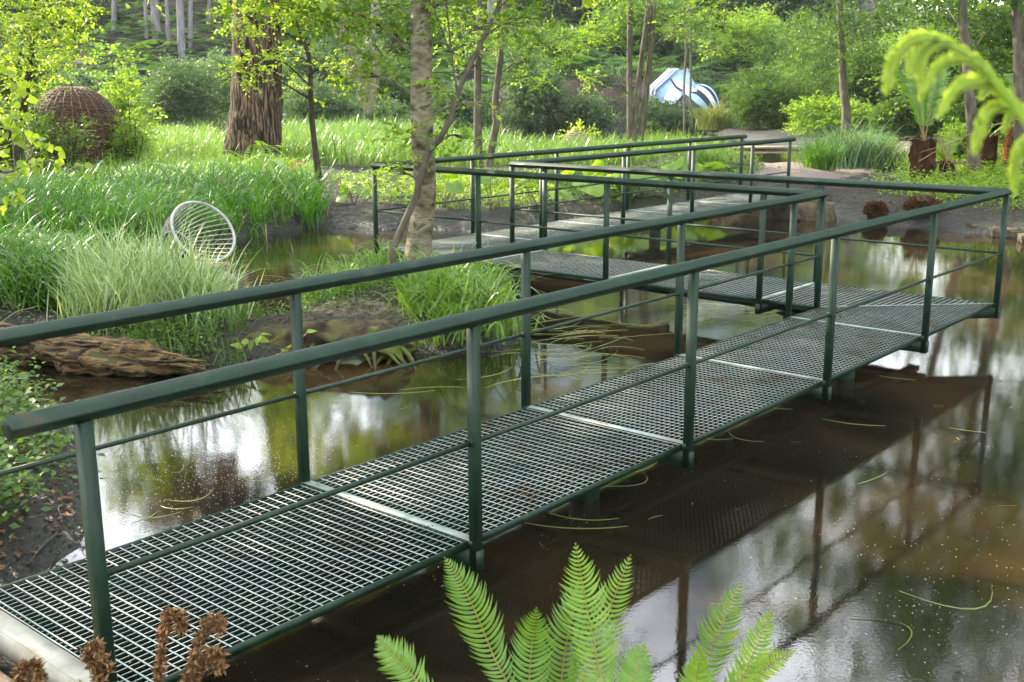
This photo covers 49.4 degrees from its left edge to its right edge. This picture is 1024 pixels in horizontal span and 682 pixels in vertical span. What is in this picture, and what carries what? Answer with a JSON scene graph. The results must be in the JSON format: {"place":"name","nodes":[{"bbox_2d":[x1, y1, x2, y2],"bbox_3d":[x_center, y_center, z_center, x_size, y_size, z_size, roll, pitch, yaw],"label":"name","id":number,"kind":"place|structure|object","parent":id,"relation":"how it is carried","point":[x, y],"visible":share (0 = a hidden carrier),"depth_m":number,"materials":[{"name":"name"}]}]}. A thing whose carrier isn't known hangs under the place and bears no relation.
{"place":"outdoors","nodes":[
{"label":"outdoors","id":0,"kind":"place"},
{"bbox_2d":[0,122,466,306],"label":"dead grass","id":1,"kind":"structure","parent":0,"point":[217,179],"depth_m":20.07,"materials":[{"name":"plant"}]},
{"bbox_2d":[0,215,1023,681],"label":"pond water","id":2,"kind":"structure","parent":0,"point":[780,501],"depth_m":6.93,"materials":[{"name":"liquid"}]},
{"bbox_2d":[159,201,235,262],"bbox_3d":[-4.409,-1.525,15.572,0.945,0.880,1.122,-10,16,-35],"label":"cane basket","id":3,"kind":"object","parent":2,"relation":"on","point":[170,219],"visible":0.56,"depth_m":15.64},
{"bbox_2d":[130,301,1012,654],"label":"floating blades","id":4,"kind":"object","parent":2,"relation":"on","point":[580,353],"visible":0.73,"depth_m":10.04,"materials":[{"name":"plant"}]},
{"bbox_2d":[0,0,1023,681],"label":"ground","id":5,"kind":"structure","parent":0,"point":[38,528],"depth_m":19.39,"materials":[{"name":"soil"}]},
{"bbox_2d":[0,95,29,168],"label":"shrub","id":6,"kind":"object","parent":5,"relation":"on","point":[3,143],"visible":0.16,"depth_m":29.05,"materials":[{"name":"green plant"}]},
{"bbox_2d":[8,657,48,681],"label":"dead fern frond","id":7,"kind":"object","parent":5,"relation":"on","point":[24,668],"visible":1,"depth_m":3.35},
{"bbox_2d":[9,84,52,175],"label":"bamboo bush","id":8,"kind":"object","parent":5,"relation":"on","point":[26,140],"visible":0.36,"depth_m":27.07,"materials":[{"name":"green plant"}]},
{"bbox_2d":[0,39,71,109],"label":"shrub","id":9,"kind":"object","parent":5,"relation":"on","point":[5,92],"visible":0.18,"depth_m":42.58,"materials":[{"name":"green plant"}]},
{"bbox_2d":[0,65,94,214],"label":"overhanging birch","id":10,"kind":"object","parent":5,"relation":"on","point":[7,122],"visible":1,"depth_m":6.10,"materials":[{"name":"green plant"}]},
{"bbox_2d":[0,346,106,538],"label":"undergrowth","id":11,"kind":"object","parent":5,"relation":"on","point":[9,393],"visible":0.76,"depth_m":6.89,"materials":[{"name":"green plant"}]},
{"bbox_2d":[23,106,102,176],"bbox_3d":[-10.699,-4.644,26.546,1.842,1.908,1.558,0,13,0],"label":"bamboo bush","id":12,"kind":"object","parent":5,"relation":"on","point":[54,155],"visible":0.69,"depth_m":26.50,"materials":[{"name":"green plant"}]},
{"bbox_2d":[0,212,137,312],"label":"sedge","id":13,"kind":"object","parent":5,"relation":"on","point":[17,261],"visible":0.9,"depth_m":11.66,"materials":[{"name":"plant"}]},
{"bbox_2d":[6,0,133,37],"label":"shrub","id":14,"kind":"object","parent":5,"relation":"on","point":[100,4],"visible":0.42,"depth_m":78.11,"materials":[{"name":"green plant"}]},
{"bbox_2d":[38,62,109,98],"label":"shrub","id":15,"kind":"object","parent":5,"relation":"on","point":[80,78],"visible":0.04,"depth_m":48.15,"materials":[{"name":"green plant"}]},
{"bbox_2d":[23,86,125,176],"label":"wicker dome","id":16,"kind":"structure","parent":5,"relation":"on","point":[75,102],"depth_m":27.69,"materials":[{"name":"brown wicker"}]},
{"bbox_2d":[0,0,165,180],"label":"slender tree","id":17,"kind":"object","parent":5,"relation":"on","point":[28,69],"visible":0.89,"depth_m":23.26,"materials":[{"name":"green plant"}]},
{"bbox_2d":[74,636,115,681],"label":"dead fern frond","id":18,"kind":"object","parent":5,"relation":"on","point":[94,653],"visible":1,"depth_m":3.35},
{"bbox_2d":[0,319,212,376],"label":"rotten log","id":19,"kind":"object","parent":5,"relation":"on","point":[73,354],"visible":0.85,"depth_m":9.55,"materials":[{"name":"brown wood"}]},
{"bbox_2d":[87,40,167,151],"bbox_3d":[-11.413,-6.743,32.299,2.519,3.855,2.582,0,13,0],"label":"shrub","id":20,"kind":"object","parent":5,"relation":"on","point":[118,102],"visible":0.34,"depth_m":31.98,"materials":[{"name":"green plant"}]},
{"bbox_2d":[103,71,163,171],"bbox_3d":[-9.572,-5.345,28.044,1.523,2.837,1.323,-5,14,-20],"label":"bamboo bush","id":21,"kind":"object","parent":5,"relation":"on","point":[123,132],"visible":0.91,"depth_m":28.00,"materials":[{"name":"green plant"}]},
{"bbox_2d":[0,202,272,335],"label":"variegated grass","id":22,"kind":"structure","parent":5,"relation":"on","point":[129,276],"depth_m":10.52,"materials":[{"name":"plant"}]},
{"bbox_2d":[150,605,191,681],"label":"dead fern frond","id":23,"kind":"object","parent":5,"relation":"on","point":[180,624],"visible":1,"depth_m":3.33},
{"bbox_2d":[0,150,359,253],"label":"sedge","id":24,"kind":"object","parent":5,"relation":"on","point":[54,204],"visible":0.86,"depth_m":18.75,"materials":[{"name":"plant"}]},
{"bbox_2d":[176,0,186,58],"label":"conifer tree","id":25,"kind":"object","parent":5,"relation":"on","point":[181,43],"visible":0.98,"depth_m":73.06,"materials":[{"name":"grey plant"}]},
{"bbox_2d":[133,50,230,129],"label":"rhododendron","id":26,"kind":"object","parent":5,"relation":"on","point":[179,100],"visible":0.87,"depth_m":53.26,"materials":[{"name":"green plant"}]},
{"bbox_2d":[137,116,241,164],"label":"grass","id":27,"kind":"structure","parent":5,"relation":"on","point":[177,135],"depth_m":36.55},
{"bbox_2d":[39,145,343,182],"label":"grass","id":28,"kind":"structure","parent":5,"relation":"on","point":[200,161],"depth_m":27.01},
{"bbox_2d":[177,609,227,681],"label":"dead fern frond","id":29,"kind":"object","parent":5,"relation":"on","point":[211,622],"visible":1,"depth_m":3.33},
{"bbox_2d":[187,644,229,681],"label":"dead fern frond","id":30,"kind":"object","parent":5,"relation":"on","point":[215,656],"visible":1,"depth_m":3.35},
{"bbox_2d":[0,251,417,371],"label":"undergrowth","id":31,"kind":"object","parent":5,"relation":"on","point":[196,336],"visible":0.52,"depth_m":10.06,"materials":[{"name":"green plant"}]},
{"bbox_2d":[190,43,231,114],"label":"shrub","id":32,"kind":"object","parent":5,"relation":"on","point":[220,61],"visible":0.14,"depth_m":61.10,"materials":[{"name":"green plant"}]},
{"bbox_2d":[142,139,327,180],"bbox_3d":[-6.275,-4.522,27.552,4.503,0.692,10.037,0,13,0],"label":"bracken","id":33,"kind":"object","parent":5,"relation":"on","point":[264,155],"visible":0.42,"depth_m":26.77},
{"bbox_2d":[222,0,282,162],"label":"pine tree","id":34,"kind":"object","parent":5,"relation":"on","point":[256,116],"visible":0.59,"depth_m":30.22,"materials":[{"name":"brown plant"}]},
{"bbox_2d":[205,0,359,191],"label":"sapling","id":35,"kind":"object","parent":5,"relation":"on","point":[309,97],"visible":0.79,"depth_m":21.81,"materials":[{"name":"green plant"}]},
{"bbox_2d":[281,35,352,98],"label":"shrub","id":36,"kind":"object","parent":5,"relation":"on","point":[299,66],"visible":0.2,"depth_m":63.58,"materials":[{"name":"green plant"}]},
{"bbox_2d":[232,319,417,370],"bbox_3d":[-1.750,0.035,10.030,1.895,0.418,0.854,0,13,0],"label":"log","id":37,"kind":"object","parent":5,"relation":"on","point":[333,330],"visible":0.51,"depth_m":10.04,"materials":[{"name":"brown wood"}]},
{"bbox_2d":[282,71,373,125],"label":"rhododendron","id":38,"kind":"object","parent":5,"relation":"on","point":[298,108],"visible":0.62,"depth_m":56.95,"materials":[{"name":"green plant"}]},
{"bbox_2d":[263,236,436,306],"bbox_3d":[-1.775,-0.845,12.763,1.905,0.711,2.951,5,14,20],"label":"sedge","id":39,"kind":"object","parent":5,"relation":"on","point":[381,260],"visible":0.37,"depth_m":12.49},
{"bbox_2d":[305,25,394,90],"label":"shrub","id":40,"kind":"object","parent":5,"relation":"on","point":[357,38],"visible":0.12,"depth_m":65.49,"materials":[{"name":"green plant"}]},
{"bbox_2d":[331,0,383,113],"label":"rope sculpture","id":41,"kind":"object","parent":5,"relation":"on","point":[372,87],"visible":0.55,"depth_m":39.78,"materials":[{"name":"grey plant"}]},
{"bbox_2d":[335,39,410,112],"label":"shrub","id":42,"kind":"object","parent":5,"relation":"on","point":[394,89],"visible":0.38,"depth_m":60.71,"materials":[{"name":"green plant"}]},
{"bbox_2d":[355,92,410,127],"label":"rhododendron","id":43,"kind":"object","parent":5,"relation":"on","point":[384,111],"visible":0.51,"depth_m":56.88,"materials":[{"name":"green plant"}]},
{"bbox_2d":[270,111,529,167],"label":"grass","id":44,"kind":"structure","parent":5,"relation":"on","point":[346,136],"depth_m":33.73,"materials":[{"name":"plant"}]},
{"bbox_2d":[373,634,432,681],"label":"fern","id":45,"kind":"object","parent":5,"relation":"on","point":[406,658],"visible":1,"depth_m":3.01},
{"bbox_2d":[359,0,452,55],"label":"shrub","id":46,"kind":"object","parent":5,"relation":"on","point":[407,24],"visible":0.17,"depth_m":72.67,"materials":[{"name":"green plant"}]},
{"bbox_2d":[221,0,593,275],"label":"birch tree","id":47,"kind":"object","parent":5,"relation":"on","point":[421,93],"visible":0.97,"depth_m":12.67,"materials":[{"name":"green plant"}]},
{"bbox_2d":[411,174,469,207],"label":"butterbur plant","id":48,"kind":"object","parent":5,"relation":"on","point":[455,187],"visible":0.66,"depth_m":20.12,"materials":[{"name":"green plant"}]},
{"bbox_2d":[0,0,893,109],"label":"bracken","id":49,"kind":"object","parent":5,"relation":"on","point":[485,83],"visible":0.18,"depth_m":71.33,"materials":[{"name":"plant"}]},
{"bbox_2d":[339,236,571,347],"bbox_3d":[-0.485,-0.657,11.464,2.758,0.896,3.740,0,13,0],"label":"sedge","id":50,"kind":"object","parent":5,"relation":"on","point":[449,290],"visible":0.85,"depth_m":10.86,"materials":[{"name":"plant"}]},
{"bbox_2d":[324,164,587,210],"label":"undergrowth","id":51,"kind":"object","parent":5,"relation":"on","point":[401,182],"visible":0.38,"depth_m":22.99,"materials":[{"name":"green plant"}]},
{"bbox_2d":[432,74,492,130],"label":"shrub","id":52,"kind":"object","parent":5,"relation":"on","point":[465,116],"visible":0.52,"depth_m":56.87,"materials":[{"name":"green plant"}]},
{"bbox_2d":[137,42,788,131],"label":"undergrowth","id":53,"kind":"object","parent":5,"relation":"on","point":[611,79],"visible":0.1,"depth_m":62.22,"materials":[{"name":"green plant"}]},
{"bbox_2d":[432,0,527,167],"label":"alder tree","id":54,"kind":"object","parent":5,"relation":"on","point":[480,13],"visible":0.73,"depth_m":28.74,"materials":[{"name":"green plant"}]},
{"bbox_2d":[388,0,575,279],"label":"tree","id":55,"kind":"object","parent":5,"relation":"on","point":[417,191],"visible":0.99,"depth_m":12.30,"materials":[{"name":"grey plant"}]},
{"bbox_2d":[481,176,531,210],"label":"butterbur plant","id":56,"kind":"object","parent":5,"relation":"on","point":[485,180],"visible":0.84,"depth_m":19.66,"materials":[{"name":"green plant"}]},
{"bbox_2d":[0,134,1012,681],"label":"footbridge","id":57,"kind":"object","parent":5,"relation":"on","point":[326,546],"visible":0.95,"depth_m":5.86,"materials":[{"name":"green paint"}]},
{"bbox_2d":[0,175,1021,563],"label":"fallen twigs","id":58,"kind":"object","parent":5,"relation":"on","point":[204,367],"visible":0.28,"depth_m":8.43,"materials":[{"name":"wood"}]},
{"bbox_2d":[0,172,1023,569],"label":"leaf litter","id":59,"kind":"object","parent":5,"relation":"on","point":[54,490],"visible":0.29,"depth_m":7.01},
{"bbox_2d":[490,43,578,131],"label":"shrub","id":60,"kind":"object","parent":5,"relation":"on","point":[542,111],"visible":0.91,"depth_m":56.77,"materials":[{"name":"green plant"}]},
{"bbox_2d":[487,17,589,63],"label":"shrub","id":61,"kind":"object","parent":5,"relation":"on","point":[544,37],"visible":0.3,"depth_m":64.81,"materials":[{"name":"green plant"}]},
{"bbox_2d":[473,0,611,168],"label":"alder tree","id":62,"kind":"object","parent":5,"relation":"on","point":[496,121],"visible":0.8,"depth_m":28.52,"materials":[{"name":"green plant"}]},
{"bbox_2d":[443,543,657,681],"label":"fern","id":63,"kind":"object","parent":5,"relation":"on","point":[638,671],"visible":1,"depth_m":3.04,"materials":[{"name":"plant"}]},
{"bbox_2d":[528,0,636,27],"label":"rhododendron","id":64,"kind":"object","parent":5,"relation":"on","point":[576,3],"visible":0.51,"depth_m":73.71,"materials":[{"name":"green plant"}]},
{"bbox_2d":[556,88,622,130],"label":"shrub","id":65,"kind":"object","parent":5,"relation":"on","point":[590,114],"visible":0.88,"depth_m":57.12,"materials":[{"name":"green plant"}]},
{"bbox_2d":[561,160,621,199],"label":"butterbur plant","id":66,"kind":"object","parent":5,"relation":"on","point":[595,190],"visible":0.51,"depth_m":21.03,"materials":[{"name":"green plant"}]},
{"bbox_2d":[572,0,646,141],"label":"alder tree","id":67,"kind":"object","parent":5,"relation":"on","point":[629,24],"visible":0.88,"depth_m":32.40,"materials":[{"name":"green plant"}]},
{"bbox_2d":[465,125,761,166],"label":"grass","id":68,"kind":"structure","parent":5,"relation":"on","point":[517,146],"depth_m":31.41,"materials":[{"name":"plant"}]},
{"bbox_2d":[595,0,656,147],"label":"alder tree","id":69,"kind":"object","parent":5,"relation":"on","point":[640,68],"visible":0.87,"depth_m":32.94,"materials":[{"name":"brown plant"}]},
{"bbox_2d":[583,0,717,63],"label":"shrub","id":70,"kind":"object","parent":5,"relation":"on","point":[663,5],"visible":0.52,"depth_m":65.69,"materials":[{"name":"green plant"}]},
{"bbox_2d":[523,149,780,207],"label":"undergrowth","id":71,"kind":"object","parent":5,"relation":"on","point":[615,190],"visible":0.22,"depth_m":23.91,"materials":[{"name":"green plant"}]},
{"bbox_2d":[624,91,709,131],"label":"shrub","id":72,"kind":"object","parent":5,"relation":"on","point":[657,113],"visible":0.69,"depth_m":56.38,"materials":[{"name":"green plant"}]},
{"bbox_2d":[661,0,699,131],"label":"slender tree","id":73,"kind":"object","parent":5,"relation":"on","point":[684,100],"visible":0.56,"depth_m":54.35,"materials":[{"name":"brown plant"}]},
{"bbox_2d":[648,69,719,111],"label":"reflective dome sculpture","id":74,"kind":"object","parent":5,"relation":"on","point":[668,83],"visible":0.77,"depth_m":58.40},
{"bbox_2d":[661,79,696,111],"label":"door panel","id":75,"kind":"structure","parent":74,"relation":"in","point":[673,92],"depth_m":58.33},
{"bbox_2d":[637,0,740,141],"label":"alder tree","id":76,"kind":"object","parent":5,"relation":"on","point":[646,88],"visible":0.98,"depth_m":32.66,"materials":[{"name":"green plant"}]},
{"bbox_2d":[664,156,728,181],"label":"butterbur plant","id":77,"kind":"object","parent":5,"relation":"on","point":[681,163],"visible":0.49,"depth_m":22.85,"materials":[{"name":"green plant"}]},
{"bbox_2d":[679,96,738,130],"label":"grass tussock","id":78,"kind":"object","parent":5,"relation":"on","point":[713,118],"depth_m":53.73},
{"bbox_2d":[679,142,746,170],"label":"grass tussock","id":79,"kind":"object","parent":5,"relation":"on","point":[702,157],"depth_m":25.46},
{"bbox_2d":[678,580,796,681],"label":"fern","id":80,"kind":"object","parent":5,"relation":"on","point":[692,673],"visible":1,"depth_m":2.96,"materials":[{"name":"green plant"}]},
{"bbox_2d":[693,1,792,70],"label":"shrub","id":81,"kind":"object","parent":5,"relation":"on","point":[747,35],"visible":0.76,"depth_m":71.09,"materials":[{"name":"green plant"}]},
{"bbox_2d":[714,193,836,221],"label":"abutment block","id":82,"kind":"structure","parent":5,"relation":"on","point":[811,211],"depth_m":19.94,"materials":[{"name":"stone"}]},
{"bbox_2d":[776,202,805,220],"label":"abutment block","id":83,"kind":"structure","parent":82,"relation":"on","point":[782,212],"depth_m":19.96,"materials":[{"name":"stone"}]},
{"bbox_2d":[716,55,838,129],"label":"willow shrub","id":84,"kind":"object","parent":5,"relation":"on","point":[762,100],"visible":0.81,"depth_m":51.96,"materials":[{"name":"green plant"}]},
{"bbox_2d":[681,0,873,35],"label":"rhododendron","id":85,"kind":"object","parent":5,"relation":"on","point":[793,6],"visible":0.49,"depth_m":74.92,"materials":[{"name":"green plant"}]},
{"bbox_2d":[744,6,853,81],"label":"shrub","id":86,"kind":"object","parent":5,"relation":"on","point":[775,46],"visible":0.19,"depth_m":64.64,"materials":[{"name":"green plant"}]},
{"bbox_2d":[768,29,850,119],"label":"willow shrub","id":87,"kind":"object","parent":5,"relation":"on","point":[816,54],"visible":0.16,"depth_m":57.54,"materials":[{"name":"green plant"}]},
{"bbox_2d":[783,135,858,170],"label":"grass tussock","id":88,"kind":"object","parent":5,"relation":"on","point":[818,157],"depth_m":26.69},
{"bbox_2d":[778,90,878,136],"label":"shrub","id":89,"kind":"object","parent":5,"relation":"on","point":[823,110],"visible":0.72,"depth_m":45.56,"materials":[{"name":"green plant"}]},
{"bbox_2d":[775,0,922,135],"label":"slender tree","id":90,"kind":"object","parent":5,"relation":"on","point":[840,22],"visible":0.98,"depth_m":37.84,"materials":[{"name":"green plant"}]},
{"bbox_2d":[773,111,927,170],"bbox_3d":[8.752,-5.279,29.021,4.633,1.467,4.791,0,13,0],"label":"grass tussock","id":91,"kind":"object","parent":5,"relation":"on","point":[855,159],"depth_m":28.68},
{"bbox_2d":[827,32,908,125],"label":"willow shrub","id":92,"kind":"object","parent":5,"relation":"on","point":[857,73],"visible":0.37,"depth_m":53.96,"materials":[{"name":"green plant"}]},
{"bbox_2d":[862,199,888,219],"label":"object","id":93,"kind":"object","parent":5,"relation":"on","point":[875,208],"visible":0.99,"depth_m":19.68,"materials":[{"name":"brown plant"}]},
{"bbox_2d":[862,94,920,140],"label":"shrub","id":94,"kind":"object","parent":5,"relation":"on","point":[886,108],"visible":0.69,"depth_m":41.26,"materials":[{"name":"green plant"}]},
{"bbox_2d":[801,0,1023,138],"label":"distant wood","id":95,"kind":"object","parent":5,"relation":"on","point":[894,14],"visible":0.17,"depth_m":41.59,"materials":[{"name":"green plant"}]},
{"bbox_2d":[902,194,941,218],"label":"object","id":96,"kind":"object","parent":5,"relation":"on","point":[917,201],"visible":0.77,"depth_m":19.23,"materials":[{"name":"brown plant"}]},
{"bbox_2d":[864,64,990,184],"bbox_3d":[8.828,-4.523,23.126,2.348,2.794,1.955,9,16,34],"label":"tree fern","id":97,"kind":"object","parent":5,"relation":"on","point":[921,110],"visible":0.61,"depth_m":23.10,"materials":[{"name":"green leaf"},{"name":"bark"}]},
{"bbox_2d":[896,29,961,140],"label":"shrub","id":98,"kind":"object","parent":5,"relation":"on","point":[932,129],"visible":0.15,"depth_m":40.62,"materials":[{"name":"green plant"}]},
{"bbox_2d":[843,0,1023,180],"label":"slender tree","id":99,"kind":"object","parent":5,"relation":"on","point":[962,19],"visible":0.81,"depth_m":25.51,"materials":[{"name":"green plant"}]},
{"bbox_2d":[860,139,1023,209],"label":"undergrowth","id":100,"kind":"object","parent":5,"relation":"on","point":[982,179],"visible":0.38,"depth_m":22.16,"materials":[{"name":"green plant"}]},
{"bbox_2d":[881,28,1023,191],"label":"tree fern","id":101,"kind":"object","parent":5,"relation":"on","point":[923,45],"visible":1,"depth_m":0.91,"materials":[{"name":"green plant"}]},
{"bbox_2d":[936,132,992,182],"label":"tree fern","id":102,"kind":"object","parent":5,"relation":"on","point":[943,167],"visible":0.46,"depth_m":24.46,"materials":[{"name":"green plant"}]},
{"bbox_2d":[933,116,1001,167],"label":"shrub","id":103,"kind":"object","parent":5,"relation":"on","point":[960,150],"visible":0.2,"depth_m":28.37,"materials":[{"name":"green plant"}]},
{"bbox_2d":[938,0,1012,149],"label":"shrub","id":104,"kind":"object","parent":5,"relation":"on","point":[997,118],"visible":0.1,"depth_m":34.42,"materials":[{"name":"green plant"}]},
{"bbox_2d":[942,123,1013,173],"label":"tree fern","id":105,"kind":"object","parent":5,"relation":"on","point":[988,150],"visible":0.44,"depth_m":26.03,"materials":[{"name":"brown plant"}]},
{"bbox_2d":[933,0,1023,173],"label":"slender tree","id":106,"kind":"object","parent":5,"relation":"on","point":[1017,19],"visible":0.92,"depth_m":24.23,"materials":[{"name":"green plant"}]},
{"bbox_2d":[977,73,1013,171],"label":"tree fern","id":107,"kind":"object","parent":5,"relation":"on","point":[1006,145],"visible":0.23,"depth_m":26.54,"materials":[{"name":"plant"}]},
{"bbox_2d":[456,130,805,162],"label":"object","id":108,"kind":"structure","parent":0,"point":[775,156],"depth_m":49.57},
{"bbox_2d":[724,139,911,178],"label":"gravel path","id":109,"kind":"structure","parent":0,"point":[796,171],"depth_m":26.40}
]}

